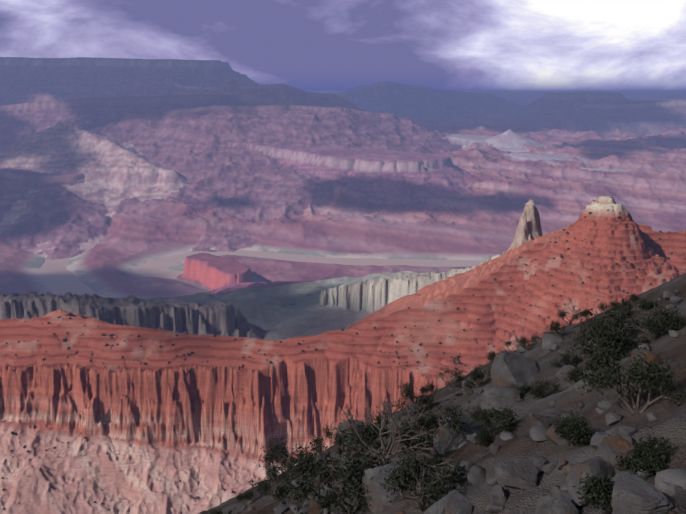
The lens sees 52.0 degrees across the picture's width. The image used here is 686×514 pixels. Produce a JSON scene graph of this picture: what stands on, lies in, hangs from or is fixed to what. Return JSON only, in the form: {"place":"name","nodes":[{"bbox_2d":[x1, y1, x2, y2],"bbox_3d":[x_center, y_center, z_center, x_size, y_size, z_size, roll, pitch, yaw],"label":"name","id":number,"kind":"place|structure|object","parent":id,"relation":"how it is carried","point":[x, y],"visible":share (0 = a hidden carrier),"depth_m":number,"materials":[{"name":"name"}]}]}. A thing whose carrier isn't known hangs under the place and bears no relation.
{"place":"outdoors","nodes":[
{"label":"outdoors","id":0,"kind":"place"},
{"bbox_2d":[37,250,483,297],"bbox_3d":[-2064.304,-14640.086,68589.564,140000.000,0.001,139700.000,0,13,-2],"label":"river","id":1,"kind":"structure","parent":0,"point":[57,277],"depth_m":6059.45,"materials":[{"name":"beige liquid"}]},
{"bbox_2d":[0,57,685,513],"bbox_3d":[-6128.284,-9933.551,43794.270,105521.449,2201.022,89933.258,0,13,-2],"label":"canyon terrain","id":2,"kind":"structure","parent":0,"point":[114,173],"depth_m":6276.09,"materials":[{"name":"red stone"}]},
{"bbox_2d":[1,197,685,509],"bbox_3d":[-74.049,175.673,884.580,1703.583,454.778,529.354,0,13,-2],"label":"ridge scrub","id":3,"kind":"object","parent":2,"relation":"on","point":[342,329],"visible":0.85,"depth_m":952.41,"materials":[{"name":"green plant"}]},
{"bbox_2d":[0,0,685,90],"label":"sky","id":4,"kind":"structure","parent":0,"point":[312,45],"materials":[{"name":"purple"}]},
{"bbox_2d":[198,272,685,513],"bbox_3d":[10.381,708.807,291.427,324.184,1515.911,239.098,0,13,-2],"label":"hillside","id":5,"kind":"structure","parent":0,"point":[669,423],"depth_m":11.75,"materials":[{"name":"grey stone"}]},
{"bbox_2d":[243,290,685,513],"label":"rim boulders","id":6,"kind":"object","parent":5,"relation":"on","point":[634,493],"visible":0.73,"depth_m":8.86,"materials":[{"name":"stone"}]},
{"bbox_2d":[206,293,685,513],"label":"shrub","id":7,"kind":"object","parent":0,"point":[595,491],"depth_m":12.75,"materials":[{"name":"green plant"}]}
]}

